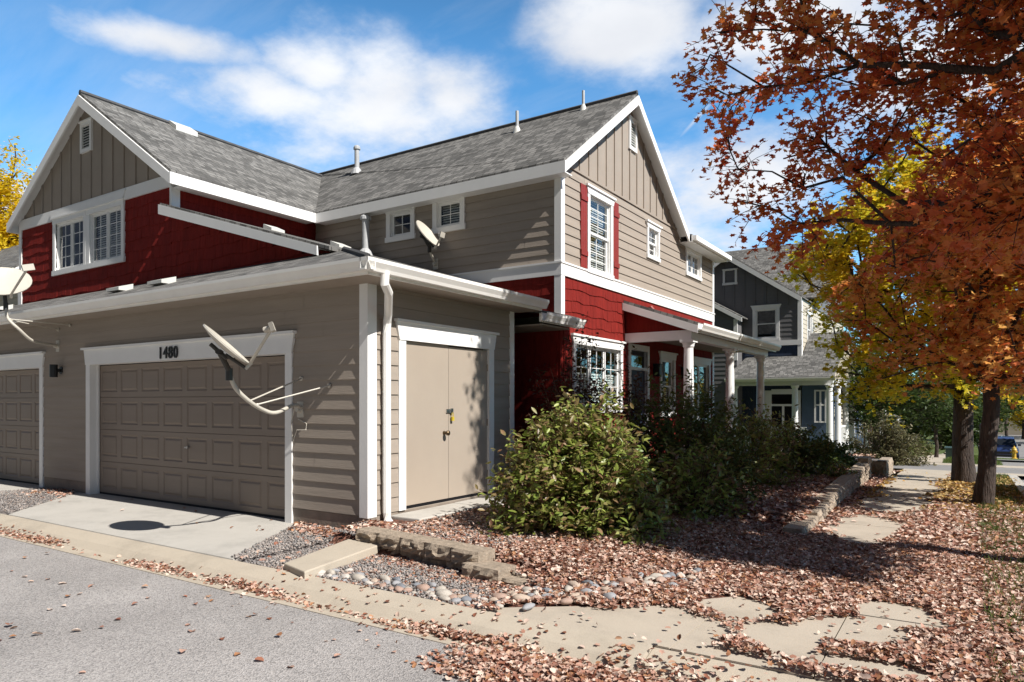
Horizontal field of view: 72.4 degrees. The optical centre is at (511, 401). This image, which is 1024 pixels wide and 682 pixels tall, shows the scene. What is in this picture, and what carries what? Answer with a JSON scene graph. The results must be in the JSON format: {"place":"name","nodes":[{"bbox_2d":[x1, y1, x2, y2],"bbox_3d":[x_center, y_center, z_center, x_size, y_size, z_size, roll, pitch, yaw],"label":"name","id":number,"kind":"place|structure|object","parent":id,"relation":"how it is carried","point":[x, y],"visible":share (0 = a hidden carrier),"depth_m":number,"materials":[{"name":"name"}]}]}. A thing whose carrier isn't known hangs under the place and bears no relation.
{"place":"outdoors","nodes":[
{"label":"outdoors","id":0,"kind":"place"},
{"bbox_2d":[0,480,41,493],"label":"driveway","id":1,"kind":"structure","parent":0,"point":[7,485],"depth_m":12.80,"materials":[{"name":"concrete"}]},
{"bbox_2d":[0,488,77,514],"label":"gravel floor","id":2,"kind":"structure","parent":0,"point":[3,512],"depth_m":11.02,"materials":[{"name":"gravel"}]},
{"bbox_2d":[9,493,292,560],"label":"driveway","id":3,"kind":"structure","parent":0,"point":[211,532],"depth_m":8.98,"materials":[{"name":"concrete"}]},
{"bbox_2d":[0,537,556,681],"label":"alley road","id":4,"kind":"structure","parent":0,"point":[144,639],"depth_m":4.92,"materials":[{"name":"grey asphalt"}]},
{"bbox_2d":[0,552,464,680],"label":"fallen leaves","id":5,"kind":"object","parent":4,"relation":"on","point":[262,659],"visible":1,"depth_m":4.92,"materials":[{"name":"brown plant"}]},
{"bbox_2d":[0,502,1023,681],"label":"fallen leaves","id":6,"kind":"object","parent":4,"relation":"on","point":[787,614],"visible":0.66,"depth_m":5.73,"materials":[{"name":"brown plant"}]},
{"bbox_2d":[237,528,510,607],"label":"gravel floor","id":7,"kind":"structure","parent":0,"point":[285,551],"depth_m":7.03,"materials":[{"name":"gravel"}]},
{"bbox_2d":[0,487,567,605],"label":"gravel","id":8,"kind":"structure","parent":7,"relation":"on","point":[262,546],"depth_m":7.08,"materials":[{"name":"grey gravel"}]},
{"bbox_2d":[16,487,400,568],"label":"fallen leaves","id":9,"kind":"object","parent":8,"relation":"on","point":[320,529],"visible":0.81,"depth_m":8.20,"materials":[{"name":"brown plant"}]},
{"bbox_2d":[284,539,379,578],"bbox_3d":[-1.802,1.538,6.880,0.488,0.114,1.269,0,0,24],"label":"splash block","id":10,"kind":"object","parent":8,"relation":"on","point":[342,553],"depth_m":6.76,"materials":[{"name":"concrete"}]},
{"bbox_2d":[351,574,365,580],"bbox_3d":[-1.366,1.564,6.195,0.162,0.080,0.080,2,-3,31],"label":"river rock","id":11,"kind":"object","parent":8,"relation":"on","point":[357,577],"visible":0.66,"depth_m":6.17,"materials":[{"name":"stone"}]},
{"bbox_2d":[415,584,429,590],"bbox_3d":[-0.753,1.565,5.870,0.124,0.070,0.097,1,7,13],"label":"river rock","id":12,"kind":"object","parent":8,"relation":"on","point":[425,587],"visible":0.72,"depth_m":5.84,"materials":[{"name":"stone"}]},
{"bbox_2d":[435,589,451,595],"bbox_3d":[-0.551,1.561,5.673,0.145,0.084,0.114,7,-6,-15],"label":"river rock","id":13,"kind":"object","parent":8,"relation":"on","point":[445,592],"visible":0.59,"depth_m":5.65,"materials":[{"name":"stone"}]},
{"bbox_2d":[438,595,450,600],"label":"river rock","id":14,"kind":"object","parent":8,"relation":"on","point":[443,598],"visible":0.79,"depth_m":5.53,"materials":[{"name":"stone"}]},
{"bbox_2d":[461,595,471,601],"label":"river rock","id":15,"kind":"object","parent":8,"relation":"on","point":[465,598],"visible":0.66,"depth_m":5.51,"materials":[{"name":"stone"}]},
{"bbox_2d":[326,569,335,574],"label":"river rock","id":16,"kind":"object","parent":7,"relation":"on","point":[331,571],"visible":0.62,"depth_m":6.37,"materials":[{"name":"stone"}]},
{"bbox_2d":[378,575,390,581],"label":"river rock","id":17,"kind":"object","parent":7,"relation":"on","point":[383,577],"visible":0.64,"depth_m":6.16,"materials":[{"name":"stone"}]},
{"bbox_2d":[394,586,403,592],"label":"river rock","id":18,"kind":"object","parent":7,"relation":"on","point":[398,589],"visible":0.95,"depth_m":5.81,"materials":[{"name":"stone"}]},
{"bbox_2d":[435,585,445,592],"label":"river rock","id":19,"kind":"object","parent":7,"relation":"on","point":[440,587],"visible":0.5,"depth_m":5.79,"materials":[{"name":"stone"}]},
{"bbox_2d":[0,0,1023,391],"label":"sky","id":20,"kind":"structure","parent":0,"point":[301,83],"materials":[{"name":"blue"}]},
{"bbox_2d":[321,469,890,607],"bbox_3d":[3.390,1.628,12.032,4.400,0.413,14.950,0,0,33],"label":"planting bed","id":21,"kind":"object","parent":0,"point":[339,537],"visible":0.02,"depth_m":6.64,"materials":[{"name":"stone"}]},
{"bbox_2d":[355,526,540,586],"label":"retaining wall","id":22,"kind":"structure","parent":21,"relation":"on","point":[475,561],"depth_m":6.64,"materials":[{"name":"beige stone"}]},
{"bbox_2d":[391,495,507,521],"bbox_3d":[-0.644,1.512,9.264,0.580,0.275,2.200,0,0,33],"label":"entry pad","id":23,"kind":"object","parent":21,"relation":"on","point":[438,511],"visible":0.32,"depth_m":8.91,"materials":[{"name":"concrete"}]},
{"bbox_2d":[491,593,507,598],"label":"river rock","id":24,"kind":"object","parent":21,"relation":"on","point":[498,595],"visible":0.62,"depth_m":5.48,"materials":[{"name":"stone"}]},
{"bbox_2d":[512,593,530,602],"bbox_3d":[0.080,1.532,5.442,0.156,0.073,0.103,4,-3,8],"label":"river rock","id":25,"kind":"object","parent":21,"relation":"on","point":[523,597],"visible":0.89,"depth_m":5.41,"materials":[{"name":"stone"}]},
{"bbox_2d":[531,595,540,602],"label":"river rock","id":26,"kind":"object","parent":21,"relation":"on","point":[534,596],"visible":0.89,"depth_m":5.43,"materials":[{"name":"stone"}]},
{"bbox_2d":[560,598,572,604],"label":"river rock","id":27,"kind":"object","parent":21,"relation":"on","point":[566,601],"visible":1,"depth_m":5.33,"materials":[{"name":"stone"}]},
{"bbox_2d":[564,585,572,592],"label":"river rock","id":28,"kind":"object","parent":21,"relation":"on","point":[567,588],"visible":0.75,"depth_m":5.62,"materials":[{"name":"stone"}]},
{"bbox_2d":[519,312,620,472],"bbox_3d":[0.922,0.029,10.685,1.641,2.863,1.880,0,0,33],"label":"purple shrub","id":29,"kind":"object","parent":21,"relation":"on","point":[588,398],"visible":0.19,"depth_m":10.74,"materials":[{"name":"green plant"}]},
{"bbox_2d":[567,581,579,586],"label":"river rock","id":30,"kind":"object","parent":21,"relation":"on","point":[571,583],"visible":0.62,"depth_m":5.73,"materials":[{"name":"stone"}]},
{"bbox_2d":[572,595,588,603],"bbox_3d":[0.526,1.532,5.414,0.144,0.065,0.097,-1,10,-30],"label":"river rock","id":31,"kind":"object","parent":21,"relation":"on","point":[578,599],"visible":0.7,"depth_m":5.39,"materials":[{"name":"stone"}]},
{"bbox_2d":[473,379,688,548],"bbox_3d":[0.762,0.642,8.015,2.386,1.811,2.312,0,0,19],"label":"dogwood shrub","id":32,"kind":"object","parent":21,"relation":"on","point":[583,485],"visible":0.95,"depth_m":7.53,"materials":[{"name":"green plant"}]},
{"bbox_2d":[602,592,615,601],"bbox_3d":[0.758,1.526,5.463,0.102,0.074,0.137,-11,-4,-42],"label":"river rock","id":33,"kind":"object","parent":21,"relation":"on","point":[609,595],"visible":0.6,"depth_m":5.42,"materials":[{"name":"stone"}]},
{"bbox_2d":[618,577,634,585],"bbox_3d":[0.945,1.503,5.832,0.172,0.076,0.131,-3,-7,35],"label":"river rock","id":34,"kind":"object","parent":21,"relation":"on","point":[628,580],"visible":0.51,"depth_m":5.79,"materials":[{"name":"stone"}]},
{"bbox_2d":[600,334,673,473],"bbox_3d":[1.960,0.162,11.779,1.611,2.599,1.675,0,0,-17],"label":"purple shrub","id":35,"kind":"object","parent":21,"relation":"on","point":[638,396],"visible":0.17,"depth_m":11.59,"materials":[{"name":"green plant"}]},
{"bbox_2d":[649,573,662,577],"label":"river rock","id":36,"kind":"object","parent":21,"relation":"on","point":[655,575],"visible":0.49,"depth_m":5.99,"materials":[{"name":"stone"}]},
{"bbox_2d":[655,576,666,582],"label":"river rock","id":37,"kind":"object","parent":21,"relation":"on","point":[663,579],"visible":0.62,"depth_m":5.88,"materials":[{"name":"stone"}]},
{"bbox_2d":[619,365,771,509],"bbox_3d":[2.656,0.497,10.553,2.384,2.067,2.457,0,0,33],"label":"dark shrub","id":38,"kind":"object","parent":21,"relation":"on","point":[707,430],"visible":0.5,"depth_m":10.30,"materials":[{"name":"green plant"}]},
{"bbox_2d":[645,433,761,523],"bbox_3d":[2.412,0.962,9.206,1.490,1.097,1.662,0,0,33],"label":"dark shrub","id":39,"kind":"object","parent":21,"relation":"on","point":[692,497],"visible":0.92,"depth_m":9.04,"materials":[{"name":"green plant"}]},
{"bbox_2d":[695,397,819,488],"bbox_3d":[4.419,0.738,12.865,2.755,1.654,2.162,0,0,-43],"label":"light shrub","id":40,"kind":"object","parent":21,"relation":"on","point":[766,467],"visible":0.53,"depth_m":12.46,"materials":[{"name":"green plant"}]},
{"bbox_2d":[754,420,842,476],"bbox_3d":[5.957,1.007,14.673,2.398,1.230,1.941,0,0,-28],"label":"dark shrub","id":41,"kind":"object","parent":21,"relation":"on","point":[814,455],"visible":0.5,"depth_m":14.30,"materials":[{"name":"green plant"}]},
{"bbox_2d":[783,456,871,536],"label":"retaining wall","id":42,"kind":"structure","parent":21,"relation":"on","point":[841,487],"depth_m":11.07,"materials":[{"name":"beige stone"}]},
{"bbox_2d":[803,430,860,467],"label":"juniper hedge","id":43,"kind":"object","parent":21,"relation":"on","point":[841,456],"visible":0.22,"depth_m":16.06,"materials":[{"name":"green plant"}]},
{"bbox_2d":[822,459,861,478],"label":"shrub","id":44,"kind":"object","parent":21,"relation":"on","point":[831,472],"visible":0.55,"depth_m":13.61,"materials":[{"name":"green plant"}]},
{"bbox_2d":[475,470,985,681],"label":"sidewalk","id":45,"kind":"structure","parent":0,"point":[652,622],"depth_m":4.93,"materials":[{"name":"concrete"}]},
{"bbox_2d":[522,603,534,610],"bbox_3d":[0.116,1.534,5.234,0.074,0.049,0.134,-13,-7,36],"label":"river rock","id":46,"kind":"object","parent":45,"relation":"on","point":[527,606],"visible":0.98,"depth_m":5.21,"materials":[{"name":"stone"}]},
{"bbox_2d":[633,451,1023,551],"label":"fallen leaves","id":47,"kind":"object","parent":45,"relation":"on","point":[802,506],"visible":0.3,"depth_m":9.67,"materials":[{"name":"brown plant"}]},
{"bbox_2d":[853,469,1023,519],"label":"fallen leaves","id":48,"kind":"object","parent":45,"relation":"on","point":[945,484],"visible":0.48,"depth_m":13.01,"materials":[{"name":"plant"}]},
{"bbox_2d":[866,444,944,457],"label":"lawn","id":49,"kind":"structure","parent":0,"point":[940,451],"depth_m":79.54,"materials":[{"name":"green plant"}]},
{"bbox_2d":[868,443,917,455],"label":"shrub","id":50,"kind":"object","parent":49,"relation":"on","point":[912,451],"visible":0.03,"depth_m":34.85,"materials":[{"name":"green plant"}]},
{"bbox_2d":[896,441,924,455],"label":"shrub","id":51,"kind":"object","parent":49,"relation":"on","point":[917,448],"visible":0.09,"depth_m":41.75,"materials":[{"name":"green plant"}]},
{"bbox_2d":[914,439,934,454],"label":"shrub","id":52,"kind":"object","parent":49,"relation":"on","point":[930,448],"visible":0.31,"depth_m":49.75,"materials":[{"name":"green plant"}]},
{"bbox_2d":[907,454,945,462],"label":"sidewalk","id":53,"kind":"structure","parent":0,"point":[939,459],"depth_m":31.93,"materials":[{"name":"concrete"}]},
{"bbox_2d":[893,430,1002,476],"bbox_3d":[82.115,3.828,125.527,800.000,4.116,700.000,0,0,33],"label":"ground","id":54,"kind":"structure","parent":0,"point":[976,450],"depth_m":84.55,"materials":[{"name":"green plant"}]},
{"bbox_2d":[0,245,18,306],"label":"house","id":55,"kind":"structure","parent":54,"relation":"on","point":[9,257],"depth_m":19.82,"materials":[{"name":"beige paint"}]},
{"bbox_2d":[0,136,37,250],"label":"yellow tree","id":56,"kind":"object","parent":54,"relation":"on","point":[8,240],"visible":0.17,"depth_m":28.15,"materials":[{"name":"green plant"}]},
{"bbox_2d":[0,90,780,527],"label":"townhouse","id":57,"kind":"structure","parent":54,"relation":"on","point":[150,244],"depth_m":11.95,"materials":[{"name":"beige paint"}]},
{"bbox_2d":[0,369,38,484],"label":"garage door","id":58,"kind":"structure","parent":57,"relation":"in","point":[19,389],"depth_m":13.49,"materials":[{"name":"paint"}]},
{"bbox_2d":[0,264,70,351],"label":"satellite dish","id":59,"kind":"object","parent":57,"relation":"attached to","point":[14,281],"visible":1,"depth_m":11.51,"materials":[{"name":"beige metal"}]},
{"bbox_2d":[50,208,86,275],"bbox_3d":[-8.868,-3.223,14.420,1.410,1.205,0.575,0,0,33],"label":"window","id":60,"kind":"structure","parent":57,"relation":"in","point":[70,227],"depth_m":14.48,"materials":[{"name":"white paint"}]},
{"bbox_2d":[84,196,125,268],"bbox_3d":[-7.688,-3.223,13.648,1.410,1.205,0.575,0,0,33],"label":"window","id":61,"kind":"structure","parent":57,"relation":"in","point":[105,220],"depth_m":13.58,"materials":[{"name":"white paint"}]},
{"bbox_2d":[100,355,284,518],"bbox_3d":[-4.867,0.360,10.553,5.160,2.420,0.246,0,0,33],"label":"garage door","id":62,"kind":"structure","parent":57,"relation":"in","point":[174,432],"depth_m":10.34,"materials":[{"name":"paint"}]},
{"bbox_2d":[203,321,330,440],"bbox_3d":[-2.729,-0.152,7.935,0.889,1.318,1.918,0,0,7],"label":"satellite dish","id":63,"kind":"object","parent":57,"relation":"attached to","point":[224,344],"visible":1,"depth_m":7.50,"materials":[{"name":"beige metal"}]},
{"bbox_2d":[385,207,415,243],"bbox_3d":[-2.042,-3.502,13.802,0.870,0.745,0.575,0,0,33],"label":"window","id":64,"kind":"structure","parent":57,"relation":"in","point":[400,224],"depth_m":13.74,"materials":[{"name":"white paint"}]},
{"bbox_2d":[406,341,452,505],"bbox_3d":[-1.065,0.273,9.172,0.135,2.074,0.974,0,0,33],"label":"utility door","id":65,"kind":"structure","parent":57,"relation":"in","point":[427,433],"depth_m":9.14,"materials":[{"name":"beige paint"}]},
{"bbox_2d":[416,220,444,269],"bbox_3d":[-1.492,-2.888,12.571,0.467,0.813,1.131,0,0,-14],"label":"satellite dish","id":66,"kind":"object","parent":57,"relation":"attached to","point":[428,237],"visible":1,"depth_m":12.74,"materials":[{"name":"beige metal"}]},
{"bbox_2d":[431,197,465,233],"bbox_3d":[-1.046,-3.528,13.151,0.890,0.755,0.575,0,0,33],"label":"window","id":67,"kind":"structure","parent":57,"relation":"in","point":[447,215],"depth_m":13.06,"materials":[{"name":"white paint"}]},
{"bbox_2d":[448,347,486,497],"bbox_3d":[-0.615,0.280,9.907,0.084,2.060,0.901,0,0,33],"label":"utility door","id":68,"kind":"structure","parent":57,"relation":"in","point":[467,368],"depth_m":9.88,"materials":[{"name":"beige paint"}]},
{"bbox_2d":[571,333,624,412],"bbox_3d":[1.408,-0.488,12.989,0.575,1.375,2.180,0,0,33],"label":"window","id":69,"kind":"structure","parent":57,"relation":"in","point":[610,347],"depth_m":13.21,"materials":[{"name":"white paint"}]},
{"bbox_2d":[585,183,616,280],"bbox_3d":[1.432,-3.092,13.026,0.575,1.565,1.190,0,0,33],"label":"window","id":70,"kind":"structure","parent":57,"relation":"in","point":[600,204],"depth_m":13.16,"materials":[{"name":"white paint"}]},
{"bbox_2d":[631,352,644,432],"bbox_3d":[2.460,0.075,14.511,0.270,2.250,0.860,0,0,33],"label":"front door","id":71,"kind":"structure","parent":57,"relation":"in","point":[633,372],"depth_m":14.60,"materials":[{"name":"blue paint"}]},
{"bbox_2d":[645,219,662,262],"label":"window","id":72,"kind":"structure","parent":57,"relation":"in","point":[653,230],"depth_m":15.18,"materials":[{"name":"white paint"}]},
{"bbox_2d":[639,351,677,415],"bbox_3d":[3.315,-0.387,15.905,0.575,1.455,1.070,0,0,33],"label":"window","id":73,"kind":"structure","parent":57,"relation":"in","point":[668,359],"depth_m":16.09,"materials":[{"name":"white paint"}]},
{"bbox_2d":[685,246,701,281],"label":"window","id":74,"kind":"structure","parent":57,"relation":"in","point":[693,264],"depth_m":17.45,"materials":[{"name":"white paint"}]},
{"bbox_2d":[693,356,712,422],"bbox_3d":[4.574,-0.287,17.830,0.575,1.655,1.670,0,0,33],"label":"window","id":75,"kind":"structure","parent":57,"relation":"in","point":[702,364],"depth_m":18.27,"materials":[{"name":"white paint"}]},
{"bbox_2d":[0,514,822,681],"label":"kerb","id":76,"kind":"structure","parent":54,"relation":"on","point":[107,548],"depth_m":5.50,"materials":[{"name":"concrete"}]},
{"bbox_2d":[714,238,858,456],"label":"neighbour house","id":77,"kind":"structure","parent":54,"relation":"on","point":[752,299],"depth_m":27.84,"materials":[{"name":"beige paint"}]},
{"bbox_2d":[722,268,737,285],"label":"window","id":78,"kind":"structure","parent":77,"relation":"in","point":[724,273],"depth_m":28.77,"materials":[{"name":"white paint"}]},
{"bbox_2d":[750,304,780,340],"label":"window","id":79,"kind":"structure","parent":77,"relation":"in","point":[765,318],"depth_m":28.23,"materials":[{"name":"white paint"}]},
{"bbox_2d":[772,394,791,432],"bbox_3d":[10.732,0.751,27.658,0.880,2.201,0.020,0,0,33],"label":"front door","id":80,"kind":"structure","parent":77,"relation":"in","point":[776,398],"depth_m":27.69,"materials":[{"name":"black glass"}]},
{"bbox_2d":[806,309,812,343],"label":"window","id":81,"kind":"structure","parent":77,"relation":"in","point":[809,319],"depth_m":28.93,"materials":[{"name":"white paint"}]},
{"bbox_2d":[814,390,826,422],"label":"lattice window","id":82,"kind":"structure","parent":77,"relation":"in","point":[815,404],"depth_m":26.78,"materials":[{"name":"white paint"}]},
{"bbox_2d":[670,0,1023,294],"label":"red maple","id":83,"kind":"object","parent":54,"relation":"on","point":[1003,190],"visible":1,"depth_m":8.03,"materials":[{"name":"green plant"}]},
{"bbox_2d":[845,370,885,450],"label":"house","id":84,"kind":"structure","parent":54,"relation":"on","point":[859,437],"depth_m":42.85,"materials":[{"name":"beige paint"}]},
{"bbox_2d":[856,457,892,476],"bbox_3d":[9.320,1.782,18.741,1.480,0.536,1.630,0,0,33],"label":"block planter","id":85,"kind":"object","parent":54,"relation":"on","point":[883,465],"visible":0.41,"depth_m":17.84,"materials":[{"name":"beige stone"}]},
{"bbox_2d":[863,413,899,444],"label":"house","id":86,"kind":"structure","parent":54,"relation":"on","point":[869,430],"depth_m":53.92,"materials":[{"name":"beige paint"}]},
{"bbox_2d":[843,406,936,465],"bbox_3d":[12.326,1.109,23.191,2.652,1.924,2.749,0,0,4],"label":"olive shrub","id":87,"kind":"object","parent":54,"relation":"on","point":[888,438],"visible":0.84,"depth_m":22.85,"materials":[{"name":"green plant"}]},
{"bbox_2d":[774,109,1023,481],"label":"golden maple","id":88,"kind":"object","parent":54,"relation":"on","point":[840,249],"visible":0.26,"depth_m":15.46,"materials":[{"name":"yellow plant"}]},
{"bbox_2d":[890,383,933,443],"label":"street tree","id":89,"kind":"object","parent":54,"relation":"on","point":[915,429],"visible":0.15,"depth_m":64.26,"materials":[{"name":"green plant"}]},
{"bbox_2d":[827,295,1004,449],"bbox_3d":[15.512,-0.854,29.505,8.395,6.927,6.568,0,0,14],"label":"green tree","id":90,"kind":"object","parent":54,"relation":"on","point":[885,405],"visible":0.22,"depth_m":28.61,"materials":[{"name":"green plant"}]},
{"bbox_2d":[824,53,1023,504],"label":"red maple","id":91,"kind":"object","parent":54,"relation":"on","point":[992,347],"visible":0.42,"depth_m":11.04,"materials":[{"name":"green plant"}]},
{"bbox_2d":[893,381,982,456],"bbox_3d":[23.190,0.604,37.391,4.131,5.289,4.053,0,0,-20],"label":"young tree","id":92,"kind":"object","parent":54,"relation":"on","point":[933,422],"visible":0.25,"depth_m":37.48,"materials":[{"name":"green plant"}]},
{"bbox_2d":[902,393,1008,453],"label":"street tree","id":93,"kind":"object","parent":54,"relation":"on","point":[947,440],"visible":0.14,"depth_m":55.03,"materials":[{"name":"green plant"}]},
{"bbox_2d":[976,387,1016,445],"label":"street tree","id":94,"kind":"object","parent":54,"relation":"on","point":[1003,414],"visible":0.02,"depth_m":90.59,"materials":[{"name":"green plant"}]},
{"bbox_2d":[979,382,1023,435],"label":"street tree","id":95,"kind":"object","parent":54,"relation":"on","point":[1013,412],"visible":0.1,"depth_m":101.97,"materials":[{"name":"green plant"}]},
{"bbox_2d":[998,408,1021,434],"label":"house","id":96,"kind":"structure","parent":54,"relation":"on","point":[1011,431],"depth_m":122.10,"materials":[{"name":"beige paint"}]},
{"bbox_2d":[1000,394,1023,438],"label":"street tree","id":97,"kind":"object","parent":54,"relation":"on","point":[1018,417],"visible":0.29,"depth_m":109.66,"materials":[{"name":"green plant"}]},
{"bbox_2d":[1009,475,1023,496],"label":"street kerb","id":98,"kind":"structure","parent":54,"relation":"on","point":[1018,481],"depth_m":15.24,"materials":[{"name":"concrete"}]},
{"bbox_2d":[893,464,1023,473],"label":"crossing drive","id":99,"kind":"structure","parent":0,"point":[998,469],"depth_m":21.05,"materials":[{"name":"concrete"}]},
{"bbox_2d":[903,469,1023,475],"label":"drive apron","id":100,"kind":"object","parent":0,"point":[950,471],"visible":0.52,"depth_m":19.42,"materials":[{"name":"concrete"}]},
{"bbox_2d":[920,462,1023,467],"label":"drive apron","id":101,"kind":"object","parent":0,"point":[977,465],"visible":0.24,"depth_m":23.04,"materials":[{"name":"concrete"}]},
{"bbox_2d":[942,455,1002,464],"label":"lawn grass","id":102,"kind":"structure","parent":0,"point":[948,459],"depth_m":25.16,"materials":[{"name":"green plant"}]},
{"bbox_2d":[959,472,1023,681],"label":"verge grass","id":103,"kind":"structure","parent":0,"point":[997,527],"depth_m":7.13,"materials":[{"name":"plant"}]},
{"bbox_2d":[997,435,1023,481],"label":"street","id":104,"kind":"structure","parent":0,"point":[1018,439],"depth_m":60.32,"materials":[{"name":"grey asphalt"}]},
{"bbox_2d":[997,436,1020,458],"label":"parked car","id":105,"kind":"object","parent":104,"relation":"on","point":[1005,444],"visible":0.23,"depth_m":49.23,"materials":[{"name":"blue paint"}]},
{"bbox_2d":[997,458,1023,459],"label":"lawn","id":106,"kind":"structure","parent":0,"point":[1010,459],"depth_m":38.52,"materials":[{"name":"green plant"}]},
{"bbox_2d":[1010,446,1017,458],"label":"fire hydrant","id":107,"kind":"object","parent":106,"relation":"on","point":[1013,451],"visible":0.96,"depth_m":42.19,"materials":[{"name":"yellow metal"}]},
{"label":"lawn","id":108,"kind":"structure","parent":0,"visible":0},
{"bbox_2d":[944,446,951,457],"bbox_3d":[22.054,2.584,34.626,1.100,0.680,0.800,0,0,33],"label":"utility box","id":109,"kind":"object","parent":108,"relation":"on","point":[948,451],"visible":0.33,"depth_m":34.54,"materials":[{"name":"paint"}]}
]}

